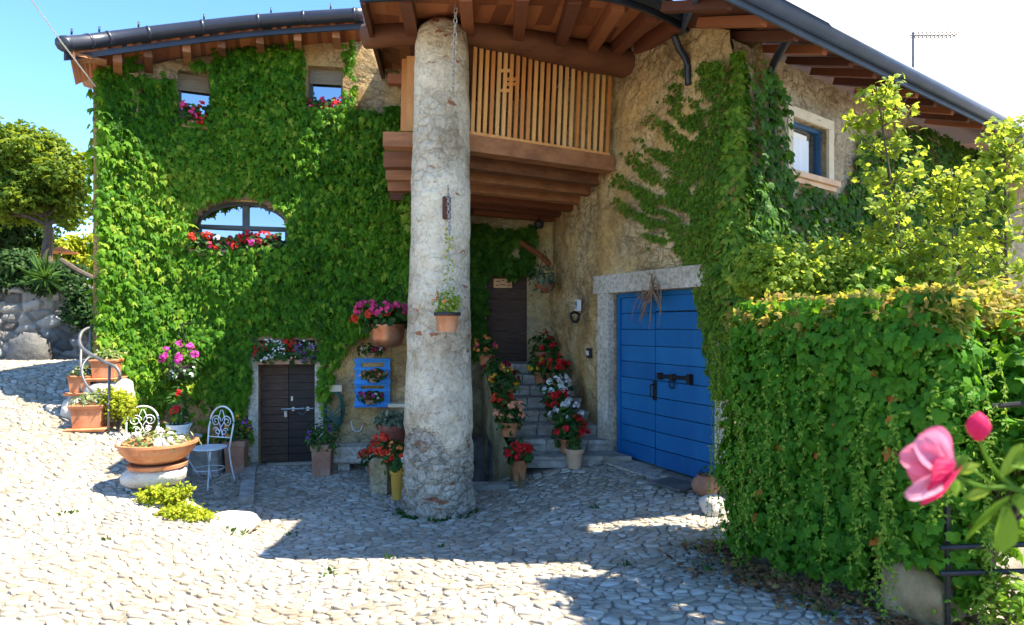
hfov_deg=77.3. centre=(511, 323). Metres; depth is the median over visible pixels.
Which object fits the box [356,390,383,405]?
flower pot
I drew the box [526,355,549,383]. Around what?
flower pot
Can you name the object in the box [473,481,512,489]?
paving edge
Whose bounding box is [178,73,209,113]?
window
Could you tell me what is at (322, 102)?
flower box
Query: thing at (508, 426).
flower pot
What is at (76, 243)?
background tree
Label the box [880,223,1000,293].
shrub
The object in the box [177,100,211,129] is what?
flower box
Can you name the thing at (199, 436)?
garden table
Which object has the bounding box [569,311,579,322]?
iron ring
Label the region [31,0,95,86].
overhead cable
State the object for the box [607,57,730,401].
runner creeper
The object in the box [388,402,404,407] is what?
stone shelf
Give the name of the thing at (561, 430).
flowering plant
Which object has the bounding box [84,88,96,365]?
corner creeper
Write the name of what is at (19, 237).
background tree
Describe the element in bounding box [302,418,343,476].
tall planter
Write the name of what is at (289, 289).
wall creeper
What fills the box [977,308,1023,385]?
garden shrub
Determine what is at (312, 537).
cobblestone paving
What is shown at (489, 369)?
flower pot
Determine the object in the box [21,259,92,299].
dark shrub
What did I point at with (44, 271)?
spiky plant
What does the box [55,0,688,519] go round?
farmhouse
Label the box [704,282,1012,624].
creeper hedge
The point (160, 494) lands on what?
sedum clump
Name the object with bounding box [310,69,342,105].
window
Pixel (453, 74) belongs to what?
rain chain
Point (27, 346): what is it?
embedded boulder
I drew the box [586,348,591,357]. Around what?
door intercom
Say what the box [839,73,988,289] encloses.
sapling
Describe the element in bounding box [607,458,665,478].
door step
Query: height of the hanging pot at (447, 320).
1.595 m
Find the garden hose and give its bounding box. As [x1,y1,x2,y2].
[323,384,344,430]
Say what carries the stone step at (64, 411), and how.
on the cobblestone paving
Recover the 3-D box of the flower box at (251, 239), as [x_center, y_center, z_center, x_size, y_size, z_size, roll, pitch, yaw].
[-3.675,-1.154,9.312,0.660,0.374,0.390,0,0,-13]
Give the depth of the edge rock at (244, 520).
6.04 m
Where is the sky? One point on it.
(984, 62)
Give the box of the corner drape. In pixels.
[707,51,760,437]
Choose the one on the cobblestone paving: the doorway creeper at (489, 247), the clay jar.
the clay jar
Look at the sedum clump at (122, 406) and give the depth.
7.86 m
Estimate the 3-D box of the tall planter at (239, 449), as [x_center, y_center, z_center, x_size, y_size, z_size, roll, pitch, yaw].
[-3.804,1.662,8.834,0.509,0.809,0.434,0,0,0]
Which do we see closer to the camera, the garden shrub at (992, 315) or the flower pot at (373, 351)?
the garden shrub at (992, 315)
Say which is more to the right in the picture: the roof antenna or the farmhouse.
the roof antenna
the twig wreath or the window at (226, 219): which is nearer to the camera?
the twig wreath
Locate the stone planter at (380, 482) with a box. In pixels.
[367,432,403,494]
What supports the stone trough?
on the cobblestone paving
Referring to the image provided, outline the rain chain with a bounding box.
[451,2,457,92]
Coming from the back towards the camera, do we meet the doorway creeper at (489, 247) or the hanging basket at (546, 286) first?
the doorway creeper at (489, 247)
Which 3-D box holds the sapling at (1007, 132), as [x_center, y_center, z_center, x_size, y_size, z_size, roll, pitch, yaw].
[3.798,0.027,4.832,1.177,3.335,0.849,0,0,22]
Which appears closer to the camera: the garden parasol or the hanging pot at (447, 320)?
the hanging pot at (447, 320)
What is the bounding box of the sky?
[0,0,1023,278]
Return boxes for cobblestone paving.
[0,359,1015,624]
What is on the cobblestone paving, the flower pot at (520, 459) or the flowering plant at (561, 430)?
the flower pot at (520, 459)
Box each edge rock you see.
[205,514,230,527]
[214,510,260,533]
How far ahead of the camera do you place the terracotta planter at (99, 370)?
8.08 m
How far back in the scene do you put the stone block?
8.60 m
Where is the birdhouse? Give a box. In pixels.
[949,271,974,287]
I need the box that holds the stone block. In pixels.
[184,449,224,475]
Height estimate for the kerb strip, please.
0.152 m
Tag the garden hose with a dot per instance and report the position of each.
(337, 389)
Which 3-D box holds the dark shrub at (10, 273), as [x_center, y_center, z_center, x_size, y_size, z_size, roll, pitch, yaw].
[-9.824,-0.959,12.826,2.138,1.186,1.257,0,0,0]
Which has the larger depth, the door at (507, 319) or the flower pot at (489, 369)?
the door at (507, 319)
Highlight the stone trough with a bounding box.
[333,443,375,470]
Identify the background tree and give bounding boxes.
[0,222,62,258]
[35,228,92,274]
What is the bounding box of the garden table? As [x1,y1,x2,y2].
[186,433,202,475]
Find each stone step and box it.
[60,396,81,418]
[83,378,135,401]
[89,428,124,439]
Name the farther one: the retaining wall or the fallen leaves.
the retaining wall
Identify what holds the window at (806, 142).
in the stone house
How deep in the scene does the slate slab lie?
7.07 m
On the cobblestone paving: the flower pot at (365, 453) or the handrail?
the flower pot at (365, 453)
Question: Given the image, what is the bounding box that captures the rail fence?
[939,401,1023,624]
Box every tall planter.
[218,414,253,473]
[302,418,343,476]
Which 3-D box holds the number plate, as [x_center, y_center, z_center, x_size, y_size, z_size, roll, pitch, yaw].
[1.001,-0.271,9.750,0.063,0.170,0.150,0,0,-11]
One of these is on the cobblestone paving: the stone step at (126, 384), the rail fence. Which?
the rail fence
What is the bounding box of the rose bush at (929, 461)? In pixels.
[899,412,1023,553]
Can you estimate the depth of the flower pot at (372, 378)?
9.51 m
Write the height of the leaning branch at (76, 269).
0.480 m
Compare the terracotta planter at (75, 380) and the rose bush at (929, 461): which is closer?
the rose bush at (929, 461)
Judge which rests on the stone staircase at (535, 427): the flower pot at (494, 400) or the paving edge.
the flower pot at (494, 400)
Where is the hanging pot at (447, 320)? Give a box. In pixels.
[431,185,461,331]
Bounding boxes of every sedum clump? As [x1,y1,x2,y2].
[94,382,139,430]
[132,481,196,507]
[153,501,218,522]
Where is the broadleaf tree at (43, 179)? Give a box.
[0,114,92,263]
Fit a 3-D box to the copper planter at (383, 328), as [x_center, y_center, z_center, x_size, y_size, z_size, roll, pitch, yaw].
[-1.740,-0.127,8.894,0.945,0.907,0.738,0,0,-41]
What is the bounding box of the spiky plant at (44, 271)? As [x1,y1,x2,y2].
[12,248,69,305]
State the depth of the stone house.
8.04 m
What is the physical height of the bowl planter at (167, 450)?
0.420 m
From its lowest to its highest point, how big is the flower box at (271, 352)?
0.426 m
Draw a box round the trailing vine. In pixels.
[397,193,410,232]
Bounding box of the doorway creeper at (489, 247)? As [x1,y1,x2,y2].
[470,222,538,362]
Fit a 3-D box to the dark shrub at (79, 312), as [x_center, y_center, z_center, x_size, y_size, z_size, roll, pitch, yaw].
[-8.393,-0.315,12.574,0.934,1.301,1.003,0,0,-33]
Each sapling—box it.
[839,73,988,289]
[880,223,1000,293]
[909,159,1015,292]
[952,115,1023,301]
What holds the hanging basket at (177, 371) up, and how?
hanging from the wall creeper at (289, 289)
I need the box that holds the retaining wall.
[0,280,92,358]
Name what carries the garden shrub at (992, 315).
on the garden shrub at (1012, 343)
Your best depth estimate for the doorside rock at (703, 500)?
6.13 m
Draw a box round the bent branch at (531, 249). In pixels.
[519,240,551,266]
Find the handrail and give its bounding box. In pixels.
[78,324,121,433]
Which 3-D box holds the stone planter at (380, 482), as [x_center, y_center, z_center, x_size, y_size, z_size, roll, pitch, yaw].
[-1.574,1.751,8.161,0.471,0.768,0.755,0,0,0]
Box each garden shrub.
[724,231,920,302]
[829,254,911,295]
[942,490,1023,567]
[943,271,1023,347]
[952,557,1023,624]
[961,349,1023,522]
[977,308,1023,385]
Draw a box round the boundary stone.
[879,556,965,624]
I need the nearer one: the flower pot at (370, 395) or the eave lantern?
the flower pot at (370, 395)
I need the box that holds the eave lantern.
[534,216,543,228]
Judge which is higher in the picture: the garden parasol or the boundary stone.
the garden parasol
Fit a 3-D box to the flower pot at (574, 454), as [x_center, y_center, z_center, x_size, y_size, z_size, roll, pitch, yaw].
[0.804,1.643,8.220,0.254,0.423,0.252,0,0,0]
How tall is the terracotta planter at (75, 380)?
0.387 m
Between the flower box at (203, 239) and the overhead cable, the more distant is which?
the flower box at (203, 239)
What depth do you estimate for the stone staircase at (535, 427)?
8.99 m
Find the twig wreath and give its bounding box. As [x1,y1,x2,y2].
[631,265,661,328]
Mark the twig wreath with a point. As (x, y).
(649, 295)
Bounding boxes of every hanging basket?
[157,323,204,388]
[528,250,557,293]
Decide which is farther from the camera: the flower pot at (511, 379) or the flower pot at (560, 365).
the flower pot at (560, 365)
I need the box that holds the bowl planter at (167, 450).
[109,425,201,471]
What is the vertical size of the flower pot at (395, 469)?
0.717 m
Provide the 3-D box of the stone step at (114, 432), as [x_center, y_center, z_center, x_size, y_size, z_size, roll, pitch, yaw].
[-5.119,1.487,7.862,0.653,0.388,0.588,0,0,-15]
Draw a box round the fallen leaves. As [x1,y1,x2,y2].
[652,538,1006,624]
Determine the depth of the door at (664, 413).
7.84 m
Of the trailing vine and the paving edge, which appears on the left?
the trailing vine
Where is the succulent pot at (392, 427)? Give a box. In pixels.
[371,409,404,446]
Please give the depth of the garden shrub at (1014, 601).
3.19 m
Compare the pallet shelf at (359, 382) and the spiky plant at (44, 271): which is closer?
the pallet shelf at (359, 382)
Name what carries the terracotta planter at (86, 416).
on the stone step at (114, 432)
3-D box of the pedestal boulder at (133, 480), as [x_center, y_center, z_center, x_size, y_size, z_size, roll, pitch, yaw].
[-3.510,1.496,6.307,0.592,0.241,0.484,0,0,0]
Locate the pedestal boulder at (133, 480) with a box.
[120,465,186,488]
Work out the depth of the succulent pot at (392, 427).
8.47 m
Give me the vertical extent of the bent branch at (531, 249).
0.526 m
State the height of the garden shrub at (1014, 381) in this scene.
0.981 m
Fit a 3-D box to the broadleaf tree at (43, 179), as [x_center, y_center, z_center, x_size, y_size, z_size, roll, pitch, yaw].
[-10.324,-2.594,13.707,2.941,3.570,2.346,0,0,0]
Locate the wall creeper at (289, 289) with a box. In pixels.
[91,39,410,461]
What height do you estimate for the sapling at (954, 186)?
3.056 m
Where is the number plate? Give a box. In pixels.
[575,300,580,310]
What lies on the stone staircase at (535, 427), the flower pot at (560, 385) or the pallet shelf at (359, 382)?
the flower pot at (560, 385)
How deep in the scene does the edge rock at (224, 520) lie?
5.85 m
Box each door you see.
[260,340,314,464]
[487,274,526,360]
[616,288,714,476]
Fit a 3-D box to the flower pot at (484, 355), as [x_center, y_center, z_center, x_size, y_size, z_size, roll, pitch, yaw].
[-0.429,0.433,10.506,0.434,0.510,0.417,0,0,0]
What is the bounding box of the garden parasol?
[40,247,77,266]
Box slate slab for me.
[649,477,691,491]
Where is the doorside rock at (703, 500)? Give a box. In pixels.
[699,494,725,517]
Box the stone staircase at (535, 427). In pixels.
[482,361,631,488]
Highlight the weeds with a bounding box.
[55,439,1016,624]
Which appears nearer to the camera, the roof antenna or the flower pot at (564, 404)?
the flower pot at (564, 404)
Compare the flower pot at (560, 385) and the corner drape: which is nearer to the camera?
the corner drape
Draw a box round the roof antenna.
[909,31,959,67]
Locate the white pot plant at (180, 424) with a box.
[165,386,194,434]
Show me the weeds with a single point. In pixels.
(404, 515)
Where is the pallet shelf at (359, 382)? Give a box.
[354,358,390,407]
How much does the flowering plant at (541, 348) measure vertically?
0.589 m
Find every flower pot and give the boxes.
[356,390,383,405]
[357,343,385,356]
[357,440,379,476]
[358,368,388,382]
[381,441,404,500]
[473,334,498,364]
[481,356,510,386]
[488,365,521,396]
[488,386,514,413]
[492,397,528,436]
[503,437,536,480]
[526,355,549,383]
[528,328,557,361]
[537,352,571,384]
[537,373,573,408]
[540,388,570,422]
[546,397,584,427]
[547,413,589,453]
[565,434,583,468]
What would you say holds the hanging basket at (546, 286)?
hanging from the bent branch at (531, 249)
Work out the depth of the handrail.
7.86 m
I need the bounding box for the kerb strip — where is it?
[238,462,257,505]
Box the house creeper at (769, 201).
[742,60,1008,471]
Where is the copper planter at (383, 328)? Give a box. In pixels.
[349,284,407,346]
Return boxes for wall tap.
[351,421,363,431]
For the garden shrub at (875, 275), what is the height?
0.639 m
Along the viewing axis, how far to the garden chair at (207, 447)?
8.21 m
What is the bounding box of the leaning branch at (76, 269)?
[59,258,92,278]
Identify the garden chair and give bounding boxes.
[125,405,158,435]
[181,406,235,490]
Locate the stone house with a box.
[549,0,1023,494]
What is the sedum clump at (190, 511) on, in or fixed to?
on the cobblestone paving
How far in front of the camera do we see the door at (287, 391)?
9.64 m
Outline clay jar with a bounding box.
[691,466,719,495]
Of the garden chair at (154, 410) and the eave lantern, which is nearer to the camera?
the garden chair at (154, 410)
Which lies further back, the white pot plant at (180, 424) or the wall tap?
the wall tap
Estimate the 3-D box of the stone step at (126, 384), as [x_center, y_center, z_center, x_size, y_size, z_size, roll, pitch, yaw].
[-5.160,0.904,8.219,0.565,0.384,0.512,0,0,0]
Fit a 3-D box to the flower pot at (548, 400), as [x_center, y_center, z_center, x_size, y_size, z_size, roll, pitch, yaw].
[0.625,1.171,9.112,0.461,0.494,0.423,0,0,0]
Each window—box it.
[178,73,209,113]
[192,193,287,247]
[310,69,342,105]
[787,104,840,192]
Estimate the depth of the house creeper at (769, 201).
7.70 m
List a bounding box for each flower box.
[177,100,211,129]
[185,231,238,255]
[234,230,283,256]
[253,337,317,365]
[306,96,349,109]
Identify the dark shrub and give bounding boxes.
[0,248,64,296]
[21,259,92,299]
[57,273,92,339]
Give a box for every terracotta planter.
[62,390,114,432]
[63,364,95,395]
[85,347,127,381]
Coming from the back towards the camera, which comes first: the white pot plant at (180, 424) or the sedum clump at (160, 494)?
the white pot plant at (180, 424)
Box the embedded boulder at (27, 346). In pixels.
[6,332,53,360]

